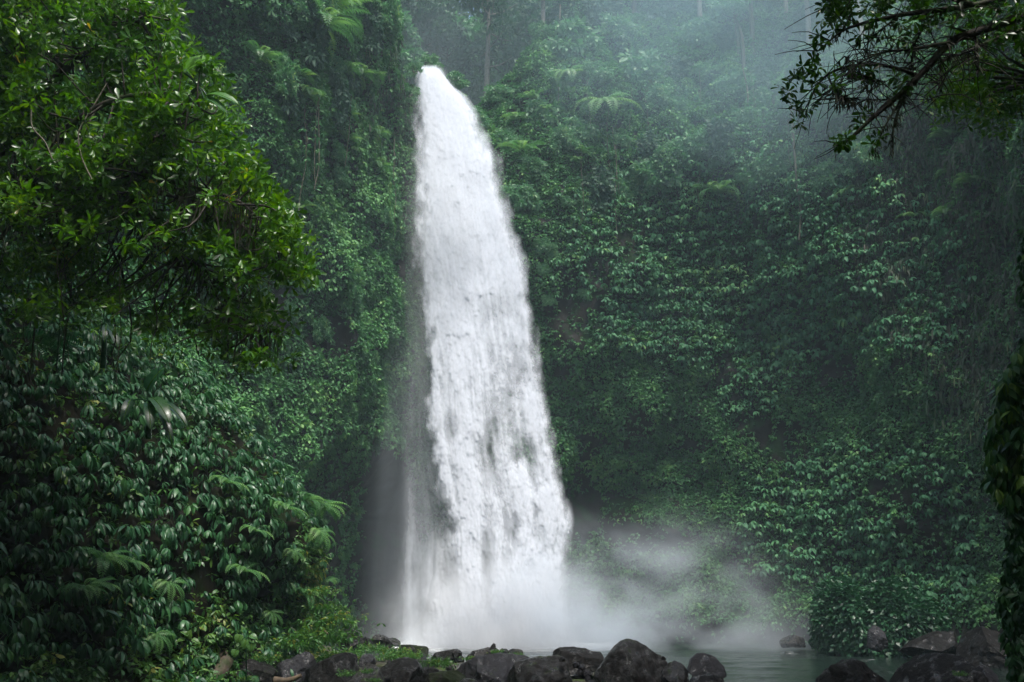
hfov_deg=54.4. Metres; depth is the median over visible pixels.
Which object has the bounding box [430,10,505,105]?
forest tree
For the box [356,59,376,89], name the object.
fern
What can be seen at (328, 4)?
shrub
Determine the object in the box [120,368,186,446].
banana plant
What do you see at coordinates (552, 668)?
boulder
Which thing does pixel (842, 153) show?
shrub
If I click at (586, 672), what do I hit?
pebble
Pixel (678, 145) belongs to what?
shrub
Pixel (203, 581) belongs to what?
bank
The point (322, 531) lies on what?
fern
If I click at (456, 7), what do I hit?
forest tree
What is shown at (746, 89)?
hanging vine
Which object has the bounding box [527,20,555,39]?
shrub
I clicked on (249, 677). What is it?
plant
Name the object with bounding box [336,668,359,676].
plant
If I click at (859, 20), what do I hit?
forest tree
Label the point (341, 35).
shrub
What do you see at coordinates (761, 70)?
shrub
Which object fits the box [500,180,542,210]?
shrub
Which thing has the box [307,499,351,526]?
fern
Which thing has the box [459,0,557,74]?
forest tree
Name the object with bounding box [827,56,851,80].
shrub
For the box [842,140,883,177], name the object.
shrub
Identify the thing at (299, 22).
shrub
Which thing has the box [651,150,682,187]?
shrub
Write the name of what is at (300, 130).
hanging vine
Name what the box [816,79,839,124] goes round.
shrub
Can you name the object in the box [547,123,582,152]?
shrub
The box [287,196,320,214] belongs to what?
fern
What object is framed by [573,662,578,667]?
pebble
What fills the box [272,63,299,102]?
shrub
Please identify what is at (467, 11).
forest tree
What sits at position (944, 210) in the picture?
fern
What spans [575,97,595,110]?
fern
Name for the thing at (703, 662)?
boulder
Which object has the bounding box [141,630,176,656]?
fern
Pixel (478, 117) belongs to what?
shrub
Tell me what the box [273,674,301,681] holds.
driftwood
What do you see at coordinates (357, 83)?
shrub
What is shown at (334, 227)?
climbing leaves
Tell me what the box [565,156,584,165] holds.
fern
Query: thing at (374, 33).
shrub
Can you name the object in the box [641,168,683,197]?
shrub
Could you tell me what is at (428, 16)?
forest tree
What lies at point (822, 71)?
shrub
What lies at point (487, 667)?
boulder
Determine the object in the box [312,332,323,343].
shrub
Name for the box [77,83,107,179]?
bare vine
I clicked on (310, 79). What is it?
fern
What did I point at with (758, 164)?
shrub
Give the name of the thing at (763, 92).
shrub
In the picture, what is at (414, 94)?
shrub
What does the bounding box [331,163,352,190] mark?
shrub
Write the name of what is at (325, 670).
boulder
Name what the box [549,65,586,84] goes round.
fern
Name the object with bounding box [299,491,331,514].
fern
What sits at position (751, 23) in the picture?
forest tree
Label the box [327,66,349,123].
shrub
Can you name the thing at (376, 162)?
fern
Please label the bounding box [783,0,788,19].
forest tree
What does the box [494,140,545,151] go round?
fern
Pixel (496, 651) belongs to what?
plant
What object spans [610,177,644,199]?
shrub
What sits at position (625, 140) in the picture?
shrub
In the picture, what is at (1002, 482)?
creeper clad trunk
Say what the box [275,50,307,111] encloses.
shrub
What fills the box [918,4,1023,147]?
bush
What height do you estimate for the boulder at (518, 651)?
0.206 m
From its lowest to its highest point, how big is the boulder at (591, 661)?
0.596 m
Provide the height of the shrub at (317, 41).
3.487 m
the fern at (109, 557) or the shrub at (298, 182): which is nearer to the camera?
the fern at (109, 557)
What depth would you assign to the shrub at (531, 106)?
53.46 m
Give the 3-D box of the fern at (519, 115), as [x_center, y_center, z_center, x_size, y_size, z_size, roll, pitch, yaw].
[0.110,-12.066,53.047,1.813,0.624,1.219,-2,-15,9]
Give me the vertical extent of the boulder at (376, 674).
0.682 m
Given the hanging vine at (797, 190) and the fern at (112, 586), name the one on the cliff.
the hanging vine at (797, 190)
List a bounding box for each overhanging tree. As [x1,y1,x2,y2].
[0,0,326,396]
[771,0,1023,161]
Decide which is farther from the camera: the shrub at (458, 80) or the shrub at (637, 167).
the shrub at (458, 80)
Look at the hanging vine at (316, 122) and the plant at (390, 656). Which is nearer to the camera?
the plant at (390, 656)
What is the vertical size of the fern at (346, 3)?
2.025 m
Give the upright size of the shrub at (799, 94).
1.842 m
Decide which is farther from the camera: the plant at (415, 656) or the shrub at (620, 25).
the shrub at (620, 25)
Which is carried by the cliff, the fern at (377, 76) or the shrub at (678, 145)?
the fern at (377, 76)
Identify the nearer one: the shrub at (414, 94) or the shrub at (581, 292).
the shrub at (581, 292)
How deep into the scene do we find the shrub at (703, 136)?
51.51 m
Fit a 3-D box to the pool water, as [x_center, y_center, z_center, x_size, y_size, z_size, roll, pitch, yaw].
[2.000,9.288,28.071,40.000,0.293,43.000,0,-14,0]
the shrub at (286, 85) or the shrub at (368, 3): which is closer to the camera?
the shrub at (286, 85)
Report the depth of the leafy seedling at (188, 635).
16.19 m
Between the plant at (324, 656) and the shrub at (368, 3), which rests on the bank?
the plant at (324, 656)
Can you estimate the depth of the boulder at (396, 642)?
30.61 m
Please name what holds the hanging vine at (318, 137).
attached to the fern at (312, 97)
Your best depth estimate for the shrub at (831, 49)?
51.60 m
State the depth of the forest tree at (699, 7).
57.92 m
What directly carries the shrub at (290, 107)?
on the cliff
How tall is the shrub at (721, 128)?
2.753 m
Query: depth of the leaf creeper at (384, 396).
47.84 m
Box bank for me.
[0,231,318,681]
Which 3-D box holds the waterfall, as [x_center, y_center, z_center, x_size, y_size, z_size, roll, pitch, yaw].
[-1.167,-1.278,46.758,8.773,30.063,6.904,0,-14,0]
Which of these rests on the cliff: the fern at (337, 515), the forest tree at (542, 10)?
the forest tree at (542, 10)
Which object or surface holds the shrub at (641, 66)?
on the cliff
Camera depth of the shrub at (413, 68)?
52.64 m
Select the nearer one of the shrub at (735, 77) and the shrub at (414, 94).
the shrub at (414, 94)
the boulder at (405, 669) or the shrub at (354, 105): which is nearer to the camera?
the boulder at (405, 669)
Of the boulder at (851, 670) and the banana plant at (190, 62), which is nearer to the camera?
the banana plant at (190, 62)
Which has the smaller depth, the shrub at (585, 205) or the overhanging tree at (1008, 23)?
the overhanging tree at (1008, 23)
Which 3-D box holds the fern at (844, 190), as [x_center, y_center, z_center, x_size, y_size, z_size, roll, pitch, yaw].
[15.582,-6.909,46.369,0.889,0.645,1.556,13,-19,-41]
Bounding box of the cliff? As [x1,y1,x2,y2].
[3,0,1023,643]
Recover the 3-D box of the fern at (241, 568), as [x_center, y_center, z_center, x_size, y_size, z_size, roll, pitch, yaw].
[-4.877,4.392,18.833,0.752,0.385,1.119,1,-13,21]
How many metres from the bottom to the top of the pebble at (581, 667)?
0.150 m
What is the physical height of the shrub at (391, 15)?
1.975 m
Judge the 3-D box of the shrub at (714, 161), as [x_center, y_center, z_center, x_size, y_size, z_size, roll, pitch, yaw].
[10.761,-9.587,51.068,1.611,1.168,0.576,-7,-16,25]
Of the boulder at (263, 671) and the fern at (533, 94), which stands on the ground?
the boulder at (263, 671)
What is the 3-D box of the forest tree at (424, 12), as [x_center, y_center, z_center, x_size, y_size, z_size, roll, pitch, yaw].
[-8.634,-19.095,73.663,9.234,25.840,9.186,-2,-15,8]
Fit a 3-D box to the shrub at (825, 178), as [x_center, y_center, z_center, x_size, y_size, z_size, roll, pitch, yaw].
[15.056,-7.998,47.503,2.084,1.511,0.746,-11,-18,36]
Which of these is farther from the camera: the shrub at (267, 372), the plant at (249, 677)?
the shrub at (267, 372)
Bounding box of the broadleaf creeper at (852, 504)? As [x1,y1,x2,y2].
[536,124,994,612]
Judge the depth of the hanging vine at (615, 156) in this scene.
52.94 m
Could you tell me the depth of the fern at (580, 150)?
51.95 m
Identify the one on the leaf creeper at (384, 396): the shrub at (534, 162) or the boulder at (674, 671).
the shrub at (534, 162)
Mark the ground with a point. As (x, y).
(575, 678)
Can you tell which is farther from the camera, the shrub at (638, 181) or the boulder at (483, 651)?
the shrub at (638, 181)
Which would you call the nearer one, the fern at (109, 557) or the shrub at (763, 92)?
the fern at (109, 557)
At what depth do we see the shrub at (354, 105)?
43.53 m
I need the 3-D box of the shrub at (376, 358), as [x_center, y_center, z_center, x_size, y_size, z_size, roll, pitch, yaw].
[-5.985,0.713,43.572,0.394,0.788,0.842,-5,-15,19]
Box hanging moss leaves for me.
[351,30,1023,460]
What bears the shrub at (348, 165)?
on the cliff
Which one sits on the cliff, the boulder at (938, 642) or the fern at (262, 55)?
the fern at (262, 55)
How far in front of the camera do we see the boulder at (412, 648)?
24.25 m
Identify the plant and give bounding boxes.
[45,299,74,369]
[91,307,119,367]
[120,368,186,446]
[182,55,238,120]
[232,675,259,681]
[247,652,279,663]
[259,634,327,653]
[271,621,355,646]
[280,609,385,630]
[287,599,355,614]
[292,585,348,598]
[312,626,372,646]
[316,648,364,661]
[331,644,369,655]
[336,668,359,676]
[358,641,389,651]
[358,668,372,673]
[364,645,400,654]
[364,678,383,681]
[368,646,432,660]
[374,649,406,661]
[401,651,425,658]
[417,656,460,669]
[459,656,474,660]
[487,649,503,653]
[952,670,968,675]
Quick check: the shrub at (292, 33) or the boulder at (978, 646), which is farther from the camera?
the shrub at (292, 33)
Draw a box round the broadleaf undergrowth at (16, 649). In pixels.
[0,173,335,681]
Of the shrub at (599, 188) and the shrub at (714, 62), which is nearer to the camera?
the shrub at (599, 188)
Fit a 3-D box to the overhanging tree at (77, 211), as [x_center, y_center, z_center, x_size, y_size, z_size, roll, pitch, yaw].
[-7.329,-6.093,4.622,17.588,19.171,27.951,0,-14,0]
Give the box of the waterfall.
[404,68,569,646]
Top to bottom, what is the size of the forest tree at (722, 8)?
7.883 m
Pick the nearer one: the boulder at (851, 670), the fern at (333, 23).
the boulder at (851, 670)
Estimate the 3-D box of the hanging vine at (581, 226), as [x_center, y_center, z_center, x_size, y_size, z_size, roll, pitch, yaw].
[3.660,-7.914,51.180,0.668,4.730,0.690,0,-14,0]
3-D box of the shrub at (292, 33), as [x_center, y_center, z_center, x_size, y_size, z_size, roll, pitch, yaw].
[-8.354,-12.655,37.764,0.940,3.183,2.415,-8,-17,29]
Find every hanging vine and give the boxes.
[296,129,312,202]
[298,105,307,143]
[308,101,321,179]
[312,98,326,190]
[388,139,397,184]
[389,166,398,234]
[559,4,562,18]
[577,147,589,228]
[586,78,593,126]
[603,110,619,170]
[608,127,623,200]
[612,144,622,229]
[627,88,635,129]
[739,67,752,107]
[784,121,792,186]
[788,84,802,240]
[811,119,820,173]
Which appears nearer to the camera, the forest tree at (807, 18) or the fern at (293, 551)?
the fern at (293, 551)
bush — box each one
[807,575,874,655]
[860,576,952,657]
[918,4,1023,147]
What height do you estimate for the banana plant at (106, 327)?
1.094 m
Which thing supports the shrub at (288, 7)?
on the cliff
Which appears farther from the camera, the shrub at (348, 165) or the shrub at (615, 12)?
the shrub at (615, 12)
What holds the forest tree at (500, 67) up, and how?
on the cliff
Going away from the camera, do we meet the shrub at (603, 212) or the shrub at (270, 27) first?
the shrub at (270, 27)
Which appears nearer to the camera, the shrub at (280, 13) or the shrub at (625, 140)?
the shrub at (280, 13)
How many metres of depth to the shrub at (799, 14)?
56.23 m
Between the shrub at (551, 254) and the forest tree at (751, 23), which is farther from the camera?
the forest tree at (751, 23)
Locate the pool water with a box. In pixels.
[327,639,1022,681]
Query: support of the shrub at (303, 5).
on the cliff
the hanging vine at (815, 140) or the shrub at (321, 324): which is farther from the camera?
the hanging vine at (815, 140)
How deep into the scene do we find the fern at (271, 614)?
19.94 m
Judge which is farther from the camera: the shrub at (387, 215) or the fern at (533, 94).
the fern at (533, 94)
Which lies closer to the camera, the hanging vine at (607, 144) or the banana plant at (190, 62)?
the banana plant at (190, 62)
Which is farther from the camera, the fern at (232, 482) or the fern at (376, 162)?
the fern at (376, 162)
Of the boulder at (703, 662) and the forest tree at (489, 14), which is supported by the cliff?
the forest tree at (489, 14)
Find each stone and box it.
[426,667,438,673]
[445,665,453,670]
[452,650,458,662]
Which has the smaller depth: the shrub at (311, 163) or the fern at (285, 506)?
the fern at (285, 506)
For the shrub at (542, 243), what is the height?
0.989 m
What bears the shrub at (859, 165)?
on the cliff
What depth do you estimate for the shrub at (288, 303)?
38.73 m
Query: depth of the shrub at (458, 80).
53.23 m
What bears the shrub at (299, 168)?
on the climbing leaves
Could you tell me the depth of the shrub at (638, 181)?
52.74 m
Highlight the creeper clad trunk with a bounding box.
[976,229,1023,681]
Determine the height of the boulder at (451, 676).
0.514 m
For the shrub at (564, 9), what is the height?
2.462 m
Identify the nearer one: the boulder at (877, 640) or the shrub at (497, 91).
the boulder at (877, 640)
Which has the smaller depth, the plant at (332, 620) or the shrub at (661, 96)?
the plant at (332, 620)
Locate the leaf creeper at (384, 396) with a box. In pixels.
[0,0,1023,643]
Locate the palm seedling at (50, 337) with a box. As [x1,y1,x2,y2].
[4,327,86,365]
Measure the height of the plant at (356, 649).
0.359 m
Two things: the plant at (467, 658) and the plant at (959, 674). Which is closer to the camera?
the plant at (959, 674)
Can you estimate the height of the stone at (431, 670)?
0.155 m
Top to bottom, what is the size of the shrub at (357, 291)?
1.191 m
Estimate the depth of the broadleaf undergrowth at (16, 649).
17.32 m
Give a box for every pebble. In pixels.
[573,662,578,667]
[578,664,584,671]
[583,669,590,677]
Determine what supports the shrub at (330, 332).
on the cliff
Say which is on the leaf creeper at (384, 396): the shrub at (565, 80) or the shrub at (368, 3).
the shrub at (565, 80)
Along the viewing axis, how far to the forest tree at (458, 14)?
74.09 m
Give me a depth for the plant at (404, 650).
22.89 m
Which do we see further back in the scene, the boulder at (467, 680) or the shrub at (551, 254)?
the shrub at (551, 254)
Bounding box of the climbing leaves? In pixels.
[254,84,635,317]
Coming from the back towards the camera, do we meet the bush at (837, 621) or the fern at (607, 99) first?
the fern at (607, 99)
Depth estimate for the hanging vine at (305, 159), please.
37.41 m
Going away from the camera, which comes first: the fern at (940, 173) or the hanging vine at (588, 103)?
the fern at (940, 173)
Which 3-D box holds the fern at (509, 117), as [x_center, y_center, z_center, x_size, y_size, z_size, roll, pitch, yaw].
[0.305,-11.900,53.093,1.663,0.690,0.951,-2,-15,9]
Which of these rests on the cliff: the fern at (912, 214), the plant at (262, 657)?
the fern at (912, 214)
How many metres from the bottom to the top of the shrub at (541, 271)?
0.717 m
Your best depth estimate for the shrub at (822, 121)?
48.00 m
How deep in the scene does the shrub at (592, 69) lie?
54.18 m
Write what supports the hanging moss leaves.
on the leaf creeper at (384, 396)
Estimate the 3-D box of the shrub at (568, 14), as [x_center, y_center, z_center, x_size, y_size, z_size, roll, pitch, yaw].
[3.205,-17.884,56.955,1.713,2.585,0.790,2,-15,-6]
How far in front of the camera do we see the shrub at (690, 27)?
57.27 m
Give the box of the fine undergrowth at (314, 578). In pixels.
[0,179,331,681]
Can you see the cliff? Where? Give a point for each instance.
(387, 526)
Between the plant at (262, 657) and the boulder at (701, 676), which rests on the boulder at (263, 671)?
the plant at (262, 657)
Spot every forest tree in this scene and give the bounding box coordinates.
[397,11,428,80]
[400,0,467,83]
[404,0,467,92]
[413,8,484,103]
[414,0,448,37]
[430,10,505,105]
[446,0,505,81]
[451,0,480,22]
[453,0,535,95]
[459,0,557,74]
[463,11,517,84]
[479,3,551,50]
[541,0,544,34]
[697,0,703,34]
[704,0,750,67]
[718,0,755,60]
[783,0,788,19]
[804,0,811,56]
[855,0,864,42]
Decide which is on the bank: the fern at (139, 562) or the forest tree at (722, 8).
the fern at (139, 562)
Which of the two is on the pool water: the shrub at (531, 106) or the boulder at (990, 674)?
the boulder at (990, 674)
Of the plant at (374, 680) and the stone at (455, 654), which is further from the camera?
the stone at (455, 654)
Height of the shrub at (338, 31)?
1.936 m
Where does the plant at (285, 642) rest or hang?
on the bank
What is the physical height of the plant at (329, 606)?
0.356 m
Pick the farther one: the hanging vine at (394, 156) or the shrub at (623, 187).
the shrub at (623, 187)
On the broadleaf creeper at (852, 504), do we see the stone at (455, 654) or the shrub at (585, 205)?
the shrub at (585, 205)
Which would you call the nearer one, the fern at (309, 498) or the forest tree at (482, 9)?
the fern at (309, 498)
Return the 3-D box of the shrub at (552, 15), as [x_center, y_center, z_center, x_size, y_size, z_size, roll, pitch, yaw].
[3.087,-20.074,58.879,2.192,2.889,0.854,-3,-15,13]
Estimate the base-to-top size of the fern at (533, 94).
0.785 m
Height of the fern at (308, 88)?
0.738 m
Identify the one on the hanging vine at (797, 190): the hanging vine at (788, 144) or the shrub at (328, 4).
the hanging vine at (788, 144)
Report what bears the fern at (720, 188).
on the cliff
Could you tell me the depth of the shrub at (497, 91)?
55.25 m
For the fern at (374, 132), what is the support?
on the cliff
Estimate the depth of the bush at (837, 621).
35.71 m
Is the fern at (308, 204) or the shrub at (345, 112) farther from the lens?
the shrub at (345, 112)
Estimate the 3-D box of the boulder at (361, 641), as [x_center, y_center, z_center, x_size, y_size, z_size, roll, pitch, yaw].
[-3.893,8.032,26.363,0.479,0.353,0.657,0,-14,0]
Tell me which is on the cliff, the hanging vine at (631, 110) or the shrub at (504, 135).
the hanging vine at (631, 110)
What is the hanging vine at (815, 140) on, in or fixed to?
on the leaf creeper at (384, 396)
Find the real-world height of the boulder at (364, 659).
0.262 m
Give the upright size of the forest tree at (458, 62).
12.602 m
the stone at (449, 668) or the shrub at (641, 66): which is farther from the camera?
the shrub at (641, 66)
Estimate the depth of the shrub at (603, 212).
51.66 m
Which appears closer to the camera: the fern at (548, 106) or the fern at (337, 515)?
the fern at (337, 515)
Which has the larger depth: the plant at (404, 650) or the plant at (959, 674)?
the plant at (404, 650)
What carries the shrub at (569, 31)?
on the cliff
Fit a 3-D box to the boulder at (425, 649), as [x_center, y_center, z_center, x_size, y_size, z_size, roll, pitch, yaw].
[-2.477,7.760,24.928,0.760,0.327,0.866,0,-14,0]
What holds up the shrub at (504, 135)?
on the leaf creeper at (384, 396)
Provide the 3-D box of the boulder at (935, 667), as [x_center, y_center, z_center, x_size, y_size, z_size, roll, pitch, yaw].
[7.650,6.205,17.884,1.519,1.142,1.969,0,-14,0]
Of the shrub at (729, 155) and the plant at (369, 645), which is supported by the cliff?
the shrub at (729, 155)
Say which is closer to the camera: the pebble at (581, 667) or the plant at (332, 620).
the pebble at (581, 667)
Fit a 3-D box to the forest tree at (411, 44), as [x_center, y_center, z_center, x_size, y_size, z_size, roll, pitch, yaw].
[-7.357,-15.783,63.495,4.154,12.088,4.942,4,-15,-14]
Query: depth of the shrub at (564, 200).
50.52 m
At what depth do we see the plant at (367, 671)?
17.38 m
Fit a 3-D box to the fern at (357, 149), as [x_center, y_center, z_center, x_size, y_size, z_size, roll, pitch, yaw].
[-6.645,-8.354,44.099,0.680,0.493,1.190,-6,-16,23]
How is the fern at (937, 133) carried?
on the cliff
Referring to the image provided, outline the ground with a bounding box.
[323,645,594,681]
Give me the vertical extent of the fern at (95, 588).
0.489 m
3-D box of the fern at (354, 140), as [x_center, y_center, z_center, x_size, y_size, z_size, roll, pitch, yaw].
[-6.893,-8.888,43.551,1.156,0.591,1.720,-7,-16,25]
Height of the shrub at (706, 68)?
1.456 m
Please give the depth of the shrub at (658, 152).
51.85 m
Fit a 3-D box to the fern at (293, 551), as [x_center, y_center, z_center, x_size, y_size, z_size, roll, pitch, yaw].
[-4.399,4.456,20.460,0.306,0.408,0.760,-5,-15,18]
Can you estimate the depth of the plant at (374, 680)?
17.26 m
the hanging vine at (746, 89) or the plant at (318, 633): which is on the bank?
the plant at (318, 633)
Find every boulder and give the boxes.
[233,659,278,681]
[275,651,315,681]
[304,652,358,681]
[336,628,363,649]
[348,663,385,681]
[356,638,372,647]
[359,654,375,667]
[372,634,394,647]
[380,657,427,681]
[389,638,400,646]
[399,644,428,657]
[407,644,415,655]
[416,657,429,669]
[424,670,465,681]
[431,649,461,662]
[457,652,528,681]
[459,678,477,681]
[470,647,499,655]
[506,655,572,681]
[508,649,522,654]
[552,647,603,675]
[593,638,667,681]
[660,661,688,681]
[687,653,726,677]
[689,671,724,681]
[779,634,805,647]
[815,658,887,681]
[866,625,888,651]
[890,652,988,681]
[898,631,957,656]
[956,626,1016,667]
[976,664,998,681]
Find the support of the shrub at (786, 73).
on the cliff
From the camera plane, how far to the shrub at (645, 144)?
52.41 m
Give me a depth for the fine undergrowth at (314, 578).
17.77 m
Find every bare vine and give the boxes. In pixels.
[30,109,52,159]
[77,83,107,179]
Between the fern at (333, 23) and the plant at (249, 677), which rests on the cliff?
the fern at (333, 23)
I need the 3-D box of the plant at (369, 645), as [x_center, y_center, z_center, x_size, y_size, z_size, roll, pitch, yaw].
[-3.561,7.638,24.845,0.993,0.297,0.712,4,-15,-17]
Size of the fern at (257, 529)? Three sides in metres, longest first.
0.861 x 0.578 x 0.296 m
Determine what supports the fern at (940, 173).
on the cliff
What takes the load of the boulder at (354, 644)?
on the ground
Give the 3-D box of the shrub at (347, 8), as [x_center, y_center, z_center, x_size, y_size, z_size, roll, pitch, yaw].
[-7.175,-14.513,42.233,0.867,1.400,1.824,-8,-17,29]
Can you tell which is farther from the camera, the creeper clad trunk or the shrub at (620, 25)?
the shrub at (620, 25)
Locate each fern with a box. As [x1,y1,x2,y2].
[56,578,115,606]
[75,547,138,581]
[84,576,122,593]
[108,554,150,571]
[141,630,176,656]
[150,578,187,605]
[208,475,249,493]
[225,562,269,582]
[238,40,285,72]
[240,525,273,538]
[260,609,284,628]
[274,501,309,517]
[282,548,305,565]
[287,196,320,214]
[292,587,328,609]
[294,65,318,87]
[299,84,322,104]
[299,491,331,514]
[301,85,328,106]
[307,0,356,56]
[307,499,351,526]
[308,528,335,554]
[322,576,336,584]
[331,0,372,40]
[337,130,364,145]
[344,60,361,84]
[348,110,362,123]
[351,146,367,157]
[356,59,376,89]
[369,154,394,177]
[371,70,386,88]
[371,121,391,147]
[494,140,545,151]
[499,112,530,118]
[503,112,532,121]
[515,90,543,101]
[534,104,559,111]
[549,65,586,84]
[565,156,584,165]
[572,146,591,155]
[573,92,644,118]
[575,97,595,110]
[688,179,747,201]
[834,185,860,197]
[894,206,929,219]
[926,119,960,144]
[928,202,957,219]
[932,165,946,180]
[952,166,992,187]
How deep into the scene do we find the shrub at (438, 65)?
53.87 m
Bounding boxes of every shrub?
[254,1,292,40]
[259,0,293,23]
[261,364,274,384]
[266,0,292,18]
[269,0,300,41]
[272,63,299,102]
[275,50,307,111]
[276,57,303,116]
[283,299,297,321]
[290,6,315,36]
[292,0,326,24]
[292,178,304,195]
[294,156,312,194]
[300,0,332,69]
[305,149,323,173]
[311,314,331,339]
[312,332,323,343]
[317,0,338,33]
[324,329,335,344]
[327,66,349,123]
[330,6,348,39]
[330,14,342,41]
[331,139,348,163]
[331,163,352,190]
[336,0,356,13]
[337,83,352,120]
[341,155,350,169]
[346,52,362,91]
[348,99,359,120]
[351,281,364,311]
[362,7,384,53]
[366,0,377,8]
[369,349,379,363]
[379,0,403,38]
[379,206,393,226]
[399,86,420,104]
[402,61,422,79]
[419,52,439,68]
[430,62,444,71]
[444,70,469,89]
[468,104,491,127]
[478,83,514,107]
[493,128,523,147]
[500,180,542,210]
[517,154,552,181]
[521,94,564,130]
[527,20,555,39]
[533,236,556,253]
[535,263,553,275]
[538,65,574,93]
[539,14,605,56]
[540,294,556,305]
[547,0,578,20]
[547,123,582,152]
[547,249,560,261]
[551,0,575,17]
[551,0,579,14]
[553,8,582,40]
[559,195,575,207]
[561,112,601,141]
[576,197,591,209]
[576,288,592,300]
[577,161,617,215]
[578,0,614,41]
[582,59,614,83]
[594,11,643,52]
[598,205,610,214]
[606,9,619,34]
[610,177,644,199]
[611,132,636,151]
[616,44,665,82]
[619,168,643,187]
[629,152,682,190]
[634,128,658,162]
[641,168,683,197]
[643,81,680,111]
[651,144,679,170]
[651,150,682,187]
[662,130,707,164]
[676,21,713,45]
[677,13,722,44]
[689,127,719,154]
[693,59,722,82]
[700,116,740,161]
[704,59,721,84]
[707,143,736,166]
[710,148,733,165]
[713,74,739,93]
[720,67,758,94]
[729,152,779,192]
[732,105,765,126]
[741,61,773,105]
[741,84,771,107]
[760,148,798,178]
[781,64,807,96]
[785,5,815,38]
[785,81,805,107]
[804,86,845,129]
[808,157,845,190]
[816,65,835,80]
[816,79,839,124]
[825,40,847,53]
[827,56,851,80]
[834,121,878,162]
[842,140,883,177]
[845,131,876,172]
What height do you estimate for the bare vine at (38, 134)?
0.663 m
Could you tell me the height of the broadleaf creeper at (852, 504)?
25.860 m
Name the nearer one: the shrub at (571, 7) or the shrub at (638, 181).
the shrub at (638, 181)
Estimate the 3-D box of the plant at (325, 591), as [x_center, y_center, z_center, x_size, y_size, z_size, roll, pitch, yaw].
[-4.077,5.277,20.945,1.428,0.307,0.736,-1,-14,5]
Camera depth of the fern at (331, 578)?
22.48 m
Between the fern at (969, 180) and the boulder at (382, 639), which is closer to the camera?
the boulder at (382, 639)
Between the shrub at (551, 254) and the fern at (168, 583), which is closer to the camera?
the fern at (168, 583)
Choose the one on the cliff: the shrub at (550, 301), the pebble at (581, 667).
the shrub at (550, 301)
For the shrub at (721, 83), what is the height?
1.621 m
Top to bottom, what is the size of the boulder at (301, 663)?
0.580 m
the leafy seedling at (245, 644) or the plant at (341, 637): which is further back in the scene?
the plant at (341, 637)
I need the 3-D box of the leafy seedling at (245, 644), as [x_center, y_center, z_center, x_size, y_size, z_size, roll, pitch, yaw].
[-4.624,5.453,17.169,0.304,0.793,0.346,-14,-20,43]
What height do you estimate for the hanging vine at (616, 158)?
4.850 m
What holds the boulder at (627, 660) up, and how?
on the ground
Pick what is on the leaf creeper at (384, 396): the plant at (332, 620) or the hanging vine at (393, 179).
the hanging vine at (393, 179)
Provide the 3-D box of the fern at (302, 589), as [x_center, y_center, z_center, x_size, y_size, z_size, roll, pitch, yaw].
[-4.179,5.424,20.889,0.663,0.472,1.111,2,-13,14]
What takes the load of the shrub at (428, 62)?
on the cliff
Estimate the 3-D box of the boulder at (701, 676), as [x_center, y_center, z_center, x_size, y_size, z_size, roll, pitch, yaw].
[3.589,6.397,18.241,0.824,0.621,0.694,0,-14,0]
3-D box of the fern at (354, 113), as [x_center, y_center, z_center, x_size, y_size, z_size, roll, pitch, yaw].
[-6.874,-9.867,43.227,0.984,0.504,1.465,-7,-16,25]
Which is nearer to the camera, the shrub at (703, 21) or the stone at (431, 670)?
the stone at (431, 670)
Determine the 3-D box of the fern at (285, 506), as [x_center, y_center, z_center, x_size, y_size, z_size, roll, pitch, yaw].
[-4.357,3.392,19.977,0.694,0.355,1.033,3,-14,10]
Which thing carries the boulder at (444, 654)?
on the ground
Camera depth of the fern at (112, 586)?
15.34 m
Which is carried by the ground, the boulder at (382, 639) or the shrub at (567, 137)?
the boulder at (382, 639)
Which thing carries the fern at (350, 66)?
on the cliff
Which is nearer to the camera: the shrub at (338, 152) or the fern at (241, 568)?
the fern at (241, 568)
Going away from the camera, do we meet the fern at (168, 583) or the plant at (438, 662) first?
the fern at (168, 583)
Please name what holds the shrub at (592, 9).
on the cliff
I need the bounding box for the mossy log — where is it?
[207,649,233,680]
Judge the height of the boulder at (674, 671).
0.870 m
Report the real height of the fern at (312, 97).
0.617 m
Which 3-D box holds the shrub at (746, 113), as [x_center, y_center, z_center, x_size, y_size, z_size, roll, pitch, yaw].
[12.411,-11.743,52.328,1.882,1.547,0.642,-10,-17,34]
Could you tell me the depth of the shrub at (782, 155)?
49.77 m
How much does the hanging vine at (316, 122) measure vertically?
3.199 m
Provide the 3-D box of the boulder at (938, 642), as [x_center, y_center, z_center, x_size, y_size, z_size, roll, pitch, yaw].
[13.299,9.708,31.653,1.848,0.955,1.876,0,-14,0]
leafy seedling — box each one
[175,630,199,678]
[231,633,257,679]
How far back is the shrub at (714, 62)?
55.61 m
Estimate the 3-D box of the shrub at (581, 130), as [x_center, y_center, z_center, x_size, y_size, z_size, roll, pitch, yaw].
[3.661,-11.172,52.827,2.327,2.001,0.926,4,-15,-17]
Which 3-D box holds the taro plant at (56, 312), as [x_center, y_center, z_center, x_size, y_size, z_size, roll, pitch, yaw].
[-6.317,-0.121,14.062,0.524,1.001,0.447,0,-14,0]
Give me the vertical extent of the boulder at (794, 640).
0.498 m

